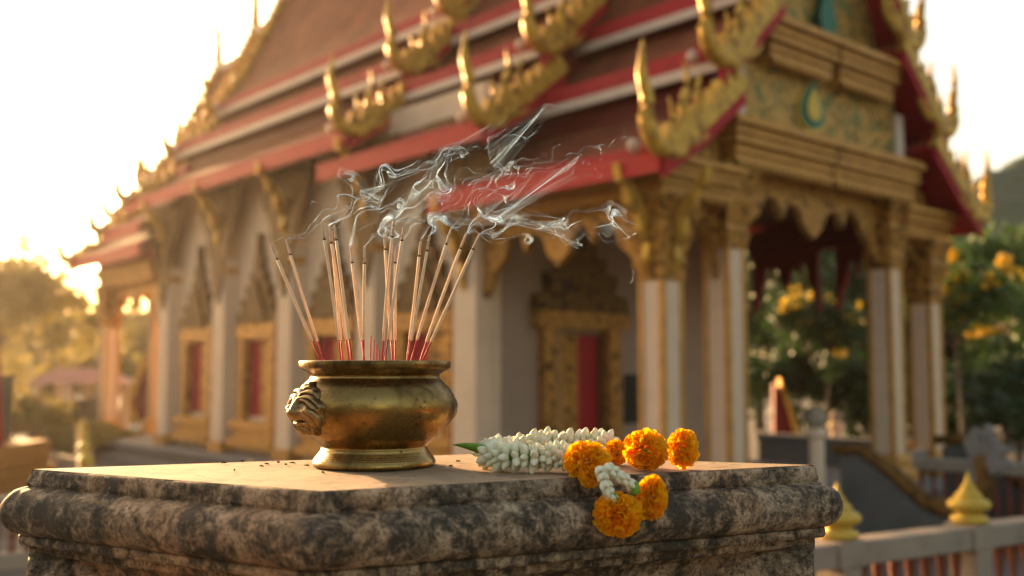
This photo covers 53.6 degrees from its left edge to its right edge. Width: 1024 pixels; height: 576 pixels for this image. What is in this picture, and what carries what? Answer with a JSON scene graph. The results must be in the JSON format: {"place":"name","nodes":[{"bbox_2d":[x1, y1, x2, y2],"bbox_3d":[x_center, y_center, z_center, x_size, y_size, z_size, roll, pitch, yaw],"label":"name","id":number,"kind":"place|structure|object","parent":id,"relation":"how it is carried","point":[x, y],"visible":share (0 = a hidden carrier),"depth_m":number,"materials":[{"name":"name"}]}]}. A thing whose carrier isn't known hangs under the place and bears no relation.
{"place":"outdoors","nodes":[
{"label":"outdoors","id":0,"kind":"place"},
{"bbox_2d":[13,322,140,393],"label":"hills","id":1,"kind":"structure","parent":0,"point":[82,389],"depth_m":82.28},
{"bbox_2d":[298,133,621,245],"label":"smoke","id":2,"kind":"object","parent":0,"point":[390,217],"visible":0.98,"depth_m":2.01,"materials":[{"name":"grey"}]},
{"bbox_2d":[0,393,1023,575],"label":"ground","id":3,"kind":"structure","parent":0,"point":[60,460],"depth_m":21.29,"materials":[{"name":"grey"}]},
{"bbox_2d":[0,326,51,389],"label":"tree","id":4,"kind":"object","parent":3,"relation":"on","point":[39,355],"visible":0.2,"depth_m":47.52,"materials":[{"name":"green plant"}]},
{"bbox_2d":[0,375,56,494],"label":"shrine","id":5,"kind":"object","parent":3,"relation":"on","point":[20,459],"visible":0.74,"depth_m":14.26,"materials":[{"name":"beige concrete"}]},
{"bbox_2d":[12,391,71,438],"bbox_3d":[-10.924,3.004,21.911,2.152,1.582,2.298,-2,-5,19],"label":"bush","id":6,"kind":"object","parent":3,"relation":"on","point":[31,411],"visible":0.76,"depth_m":21.88,"materials":[{"name":"green plant"}]},
{"bbox_2d":[0,226,92,391],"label":"tree","id":7,"kind":"object","parent":3,"relation":"on","point":[25,289],"visible":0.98,"depth_m":26.81,"materials":[{"name":"green plant"}]},
{"bbox_2d":[3,269,99,428],"bbox_3d":[-14.951,1.998,32.928,3.484,5.307,3.030,1,-5,-16],"label":"tree","id":8,"kind":"object","parent":3,"relation":"on","point":[88,318],"visible":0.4,"depth_m":32.88,"materials":[{"name":"green plant"}]},
{"bbox_2d":[19,400,86,438],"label":"bush","id":9,"kind":"object","parent":3,"relation":"on","point":[70,418],"visible":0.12,"depth_m":23.65,"materials":[{"name":"green plant"}]},
{"bbox_2d":[18,362,97,402],"bbox_3d":[-14.512,3.492,32.660,2.259,2.292,2.201,0,-5,0],"label":"bush","id":10,"kind":"object","parent":3,"relation":"on","point":[47,390],"visible":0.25,"depth_m":32.40,"materials":[{"name":"green plant"}]},
{"bbox_2d":[5,313,135,397],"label":"tree","id":11,"kind":"object","parent":3,"relation":"on","point":[88,363],"visible":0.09,"depth_m":49.76,"materials":[{"name":"green plant"}]},
{"bbox_2d":[23,368,135,449],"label":"pavilion","id":12,"kind":"structure","parent":3,"relation":"on","point":[63,380],"depth_m":25.84,"materials":[{"name":"pink tile"}]},
{"bbox_2d":[28,418,142,457],"bbox_3d":[-9.532,3.337,22.295,2.349,0.969,2.061,0,-5,0],"label":"bush","id":13,"kind":"object","parent":3,"relation":"on","point":[101,432],"visible":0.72,"depth_m":21.95,"materials":[{"name":"green plant"}]},
{"bbox_2d":[75,417,95,467],"bbox_3d":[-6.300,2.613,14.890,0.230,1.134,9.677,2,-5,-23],"label":"finial","id":14,"kind":"object","parent":3,"relation":"on","point":[84,454],"visible":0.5,"depth_m":13.27,"materials":[{"name":"gold metal"}]},
{"bbox_2d":[51,329,147,397],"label":"tree","id":15,"kind":"object","parent":3,"relation":"on","point":[124,371],"visible":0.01,"depth_m":53.03,"materials":[{"name":"green plant"}]},
{"bbox_2d":[63,311,141,398],"bbox_3d":[-16.352,2.953,39.829,2.846,4.492,3.090,-3,-6,37],"label":"tree","id":16,"kind":"object","parent":3,"relation":"on","point":[95,356],"visible":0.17,"depth_m":39.75,"materials":[{"name":"green plant"}]},
{"bbox_2d":[0,457,251,570],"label":"balustrade","id":17,"kind":"object","parent":3,"relation":"on","point":[11,558],"visible":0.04,"depth_m":10.09,"materials":[{"name":"white metal"}]},
{"bbox_2d":[119,332,142,384],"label":"tree","id":18,"kind":"object","parent":3,"relation":"on","point":[131,376],"depth_m":55.45,"materials":[{"name":"green plant"}]},
{"bbox_2d":[120,296,148,373],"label":"tree","id":19,"kind":"object","parent":3,"relation":"on","point":[143,318],"visible":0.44,"depth_m":43.57,"materials":[{"name":"green plant"}]},
{"bbox_2d":[129,349,147,423],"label":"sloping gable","id":20,"kind":"structure","parent":3,"relation":"on","point":[137,401],"depth_m":32.81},
{"bbox_2d":[0,454,842,575],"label":"stone pedestal","id":21,"kind":"object","parent":3,"relation":"on","point":[466,515],"visible":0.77,"depth_m":1.74,"materials":[{"name":"stone"}]},
{"bbox_2d":[285,360,457,470],"bbox_3d":[-0.269,0.245,1.987,0.319,0.204,0.315,0,-5,0],"label":"brass censer","id":22,"kind":"object","parent":21,"relation":"on","point":[369,415],"visible":1,"depth_m":1.87,"materials":[{"name":"gold metal"}]},
{"bbox_2d":[270,242,320,359],"bbox_3d":[-0.416,0.044,1.983,0.118,0.266,0.006,1,-5,-11],"label":"incense stick","id":23,"kind":"object","parent":22,"relation":"on","point":[292,295],"visible":0.92,"depth_m":1.98,"materials":[{"name":"beige wood"}]},
{"bbox_2d":[285,239,323,359],"bbox_3d":[-0.412,0.040,2.041,0.104,0.282,0.007,-1,-5,14],"label":"incense stick","id":24,"kind":"object","parent":22,"relation":"on","point":[301,293],"visible":0.96,"depth_m":2.04,"materials":[{"name":"beige wood"}]},
{"bbox_2d":[321,221,341,359],"bbox_3d":[-0.349,0.024,1.974,0.051,0.308,0.007,2,-5,-27],"label":"incense stick","id":25,"kind":"object","parent":22,"relation":"in","point":[331,285],"visible":0.96,"depth_m":1.97,"materials":[{"name":"beige wood"}]},
{"bbox_2d":[331,228,343,359],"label":"incense stick","id":26,"kind":"object","parent":22,"relation":"on","point":[338,315],"visible":0.47,"depth_m":2.05,"materials":[{"name":"beige wood"}]},
{"bbox_2d":[328,226,349,359],"bbox_3d":[-0.341,0.029,2.015,0.054,0.304,0.006,2,-5,-26],"label":"incense stick","id":27,"kind":"object","parent":22,"relation":"on","point":[337,285],"visible":0.94,"depth_m":2.01,"materials":[{"name":"beige wood"}]},
{"bbox_2d":[334,224,352,359],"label":"incense stick","id":28,"kind":"object","parent":22,"relation":"in","point":[342,285],"visible":0.95,"depth_m":1.97,"materials":[{"name":"beige wood"}]},
{"bbox_2d":[349,246,362,351],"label":"incense stick","id":29,"kind":"object","parent":22,"relation":"on","point":[356,296],"visible":0.88,"depth_m":2.05,"materials":[{"name":"beige wood"}]},
{"bbox_2d":[362,246,365,359],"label":"incense stick","id":30,"kind":"object","parent":22,"relation":"in","point":[364,296],"visible":0.94,"depth_m":1.98,"materials":[{"name":"beige wood"}]},
{"bbox_2d":[381,219,394,359],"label":"incense stick","id":31,"kind":"object","parent":22,"relation":"in","point":[387,285],"visible":0.88,"depth_m":1.97,"materials":[{"name":"beige wood"}]},
{"bbox_2d":[383,233,392,359],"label":"incense stick","id":32,"kind":"object","parent":22,"relation":"on","point":[386,266],"visible":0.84,"depth_m":2.08,"materials":[{"name":"beige wood"}]},
{"bbox_2d":[384,225,404,359],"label":"incense stick","id":33,"kind":"object","parent":22,"relation":"in","point":[395,287],"visible":0.96,"depth_m":1.96,"materials":[{"name":"beige wood"}]},
{"bbox_2d":[394,246,396,359],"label":"incense stick","id":34,"kind":"object","parent":22,"relation":"on","point":[395,309],"visible":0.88,"depth_m":2.04,"materials":[{"name":"beige wood"}]},
{"bbox_2d":[406,240,421,359],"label":"incense stick","id":35,"kind":"object","parent":22,"relation":"on","point":[416,285],"visible":0.86,"depth_m":2.04,"materials":[{"name":"beige wood"}]},
{"bbox_2d":[407,235,430,359],"bbox_3d":[-0.184,0.036,1.957,0.053,0.280,0.008,-1,-5,12],"label":"incense stick","id":36,"kind":"object","parent":22,"relation":"in","point":[419,291],"visible":0.93,"depth_m":1.96,"materials":[{"name":"beige wood"}]},
{"bbox_2d":[411,228,451,359],"bbox_3d":[-0.163,0.029,1.990,0.092,0.297,0.007,-1,-5,8],"label":"incense stick","id":37,"kind":"object","parent":22,"relation":"in","point":[432,287],"visible":0.95,"depth_m":1.99,"materials":[{"name":"beige wood"}]},
{"bbox_2d":[420,233,466,359],"bbox_3d":[-0.143,0.035,2.033,0.106,0.293,0.006,0,-5,0],"label":"incense stick","id":38,"kind":"object","parent":22,"relation":"on","point":[444,291],"visible":0.97,"depth_m":2.03,"materials":[{"name":"beige wood"}]},
{"bbox_2d":[422,233,479,359],"bbox_3d":[-0.126,0.035,1.970,0.135,0.280,0.006,-1,-5,15],"label":"incense stick","id":39,"kind":"object","parent":22,"relation":"on","point":[454,290],"visible":0.92,"depth_m":1.97,"materials":[{"name":"beige wood"}]},
{"bbox_2d":[453,426,667,538],"bbox_3d":[0.134,0.354,1.906,0.414,0.170,0.329,-3,-6,36],"label":"flower garland","id":40,"kind":"object","parent":21,"relation":"on","point":[586,459],"visible":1,"depth_m":1.76,"materials":[{"name":"orange plant"}]},
{"bbox_2d":[605,438,625,465],"bbox_3d":[0.203,0.319,1.966,0.052,0.055,0.047,0,-5,0],"label":"marigold","id":41,"kind":"object","parent":21,"relation":"on","point":[615,447],"visible":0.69,"depth_m":1.95,"materials":[{"name":"orange plant"}]},
{"bbox_2d":[622,428,669,471],"bbox_3d":[0.248,0.300,1.882,0.088,0.081,0.083,0,-5,0],"label":"marigold","id":42,"kind":"object","parent":21,"relation":"on","point":[647,449],"visible":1,"depth_m":1.86,"materials":[{"name":"orange plant"}]},
{"bbox_2d":[667,428,699,469],"bbox_3d":[0.323,0.304,1.912,0.063,0.077,0.058,0,-5,0],"label":"marigold","id":43,"kind":"object","parent":21,"relation":"on","point":[684,452],"visible":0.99,"depth_m":1.90,"materials":[{"name":"orange plant"}]},
{"bbox_2d":[55,0,992,497],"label":"temple hall","id":44,"kind":"structure","parent":3,"relation":"on","point":[701,148],"depth_m":14.52,"materials":[{"name":"white paint"}]},
{"bbox_2d":[170,246,212,442],"bbox_3d":[-6.268,1.081,20.142,0.296,3.864,1.680,4,-6,-41],"label":"window","id":45,"kind":"structure","parent":44,"relation":"in","point":[196,324],"depth_m":20.17,"materials":[{"name":"gold metal"}]},
{"bbox_2d":[225,233,276,450],"bbox_3d":[-4.604,0.932,18.256,0.296,3.864,1.680,4,-6,-41],"label":"window","id":46,"kind":"structure","parent":44,"relation":"in","point":[257,318],"depth_m":18.27,"materials":[{"name":"gold metal"}]},
{"bbox_2d":[294,218,356,456],"bbox_3d":[-2.941,0.783,16.369,0.296,3.864,1.680,4,-6,-41],"label":"window","id":47,"kind":"structure","parent":44,"relation":"in","point":[321,308],"depth_m":16.45,"materials":[{"name":"gold metal"}]},
{"bbox_2d":[392,198,452,455],"bbox_3d":[-1.278,0.634,14.482,0.296,3.864,1.680,4,-6,-41],"label":"window","id":48,"kind":"structure","parent":44,"relation":"in","point":[441,348],"depth_m":14.42,"materials":[{"name":"gold metal"}]},
{"bbox_2d":[529,229,628,440],"bbox_3d":[0.971,0.743,14.746,1.920,3.960,0.304,4,-6,-41],"label":"door","id":49,"kind":"structure","parent":44,"relation":"in","point":[580,294],"depth_m":14.76,"materials":[{"name":"gold metal"}]},
{"bbox_2d":[746,253,806,429],"bbox_3d":[7.891,1.518,32.769,4.907,6.238,4.543,2,-5,-19],"label":"tree","id":50,"kind":"object","parent":3,"relation":"on","point":[759,424],"visible":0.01,"depth_m":32.62,"materials":[{"name":"green plant"}]},
{"bbox_2d":[771,378,800,434],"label":"sloping gable","id":51,"kind":"structure","parent":3,"relation":"on","point":[783,420],"depth_m":19.36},
{"bbox_2d":[746,250,848,404],"bbox_3d":[7.993,1.338,29.911,4.376,6.158,4.409,3,-5,-34],"label":"tree","id":52,"kind":"object","parent":3,"relation":"on","point":[765,341],"visible":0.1,"depth_m":28.89,"materials":[{"name":"green plant"}]},
{"bbox_2d":[748,327,850,434],"bbox_3d":[6.460,2.300,24.001,3.240,3.306,2.239,0,-5,0],"label":"bush","id":53,"kind":"object","parent":3,"relation":"on","point":[787,363],"visible":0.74,"depth_m":23.45,"materials":[{"name":"green plant"}]},
{"bbox_2d":[805,408,826,483],"bbox_3d":[3.992,2.315,13.259,0.320,1.472,0.320,0,-5,0],"label":"post","id":54,"kind":"object","parent":3,"relation":"on","point":[816,420],"visible":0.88,"depth_m":13.19,"materials":[{"name":"white paint"}]},
{"bbox_2d":[767,285,867,434],"bbox_3d":[6.680,1.867,21.887,1.953,3.828,1.944,2,-5,-25],"label":"blossom tree","id":55,"kind":"object","parent":3,"relation":"on","point":[833,330],"visible":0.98,"depth_m":21.71,"materials":[{"name":"green plant"}]},
{"bbox_2d":[764,351,870,437],"bbox_3d":[7.533,2.694,24.048,3.024,2.523,2.088,-3,-5,34],"label":"bush","id":56,"kind":"object","parent":3,"relation":"on","point":[851,367],"visible":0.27,"depth_m":23.54,"materials":[{"name":"green plant"}]},
{"bbox_2d":[753,250,904,352],"bbox_3d":[8.507,1.329,27.095,4.235,5.731,3.826,0,-5,0],"label":"tree","id":57,"kind":"object","parent":3,"relation":"on","point":[828,276],"visible":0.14,"depth_m":26.51,"materials":[{"name":"green plant"}]},
{"bbox_2d":[828,411,844,436],"bbox_3d":[5.403,2.687,16.841,0.320,1.294,0.320,0,-5,0],"label":"globe lamp","id":58,"kind":"object","parent":3,"relation":"on","point":[836,426],"visible":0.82,"depth_m":16.79,"materials":[{"name":"white paint"}]},
{"bbox_2d":[832,355,910,440],"bbox_3d":[8.796,2.651,22.682,3.147,2.402,1.821,2,-5,-21],"label":"bush","id":59,"kind":"object","parent":3,"relation":"on","point":[861,413],"visible":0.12,"depth_m":22.68,"materials":[{"name":"green plant"}]},
{"bbox_2d":[843,324,908,437],"bbox_3d":[8.913,2.426,24.878,2.073,3.184,2.111,4,-6,-43],"label":"bush","id":60,"kind":"object","parent":3,"relation":"on","point":[864,344],"visible":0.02,"depth_m":24.57,"materials":[{"name":"green plant"}]},
{"bbox_2d":[845,270,983,369],"bbox_3d":[11.029,1.486,27.003,5.159,5.407,3.740,0,-5,0],"label":"tree","id":61,"kind":"object","parent":3,"relation":"on","point":[949,352],"visible":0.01,"depth_m":26.23,"materials":[{"name":"green plant"}]},
{"bbox_2d":[814,471,1023,575],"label":"balustrade","id":62,"kind":"object","parent":3,"relation":"on","point":[969,537],"visible":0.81,"depth_m":6.22,"materials":[{"name":"white paint"}]},
{"bbox_2d":[832,424,1019,566],"bbox_3d":[4.315,2.128,10.697,0.224,1.440,2.004,4,-6,-41],"label":"serpent railing","id":63,"kind":"object","parent":3,"relation":"on","point":[880,493],"visible":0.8,"depth_m":10.77,"materials":[{"name":"grey stone"}]},
{"bbox_2d":[905,360,1009,440],"bbox_3d":[8.879,2.576,20.905,2.964,2.273,1.651,-1,-5,12],"label":"bush","id":64,"kind":"object","parent":3,"relation":"on","point":[949,367],"visible":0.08,"depth_m":20.75,"materials":[{"name":"green plant"}]},
{"bbox_2d":[903,241,1023,434],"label":"blossom tree","id":65,"kind":"object","parent":3,"relation":"on","point":[977,298],"visible":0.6,"depth_m":18.56,"materials":[{"name":"green plant"}]},
{"bbox_2d":[904,219,1023,450],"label":"tree","id":66,"kind":"object","parent":3,"relation":"on","point":[989,252],"visible":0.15,"depth_m":24.45,"materials":[{"name":"green plant"}]},
{"bbox_2d":[909,366,1023,453],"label":"bush","id":67,"kind":"object","parent":3,"relation":"on","point":[982,407],"visible":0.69,"depth_m":19.33,"materials":[{"name":"green plant"}]},
{"bbox_2d":[913,457,1023,545],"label":"balustrade","id":68,"kind":"object","parent":3,"relation":"on","point":[943,465],"visible":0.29,"depth_m":11.91,"materials":[{"name":"white concrete"}]},
{"bbox_2d":[934,434,1020,518],"bbox_3d":[6.118,2.253,12.276,0.224,1.440,2.004,4,-6,-41],"label":"serpent railing","id":69,"kind":"object","parent":3,"relation":"on","point":[959,451],"visible":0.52,"depth_m":12.67,"materials":[{"name":"grey stone"}]},
{"bbox_2d":[961,348,1023,462],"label":"bush","id":70,"kind":"object","parent":3,"relation":"on","point":[1008,367],"visible":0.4,"depth_m":20.26,"materials":[{"name":"green plant"}]},
{"bbox_2d":[966,229,1023,257],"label":"tree","id":71,"kind":"object","parent":3,"relation":"on","point":[1001,234],"depth_m":28.80,"materials":[{"name":"green plant"}]},
{"bbox_2d":[981,510,1020,556],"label":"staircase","id":72,"kind":"structure","parent":3,"relation":"on","point":[988,513],"depth_m":12.32,"materials":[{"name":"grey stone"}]},
{"bbox_2d":[980,270,1023,462],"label":"blossom tree","id":73,"kind":"object","parent":3,"relation":"on","point":[1018,320],"visible":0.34,"depth_m":20.53,"materials":[{"name":"green plant"}]},
{"bbox_2d":[0,0,1023,364],"label":"sky","id":74,"kind":"structure","parent":0,"point":[81,80],"materials":[{"name":"white"}]},
{"bbox_2d":[848,155,1023,361],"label":"hills","id":75,"kind":"structure","parent":0,"point":[1007,187],"depth_m":81.73,"materials":[{"name":"green plant"}]}
]}

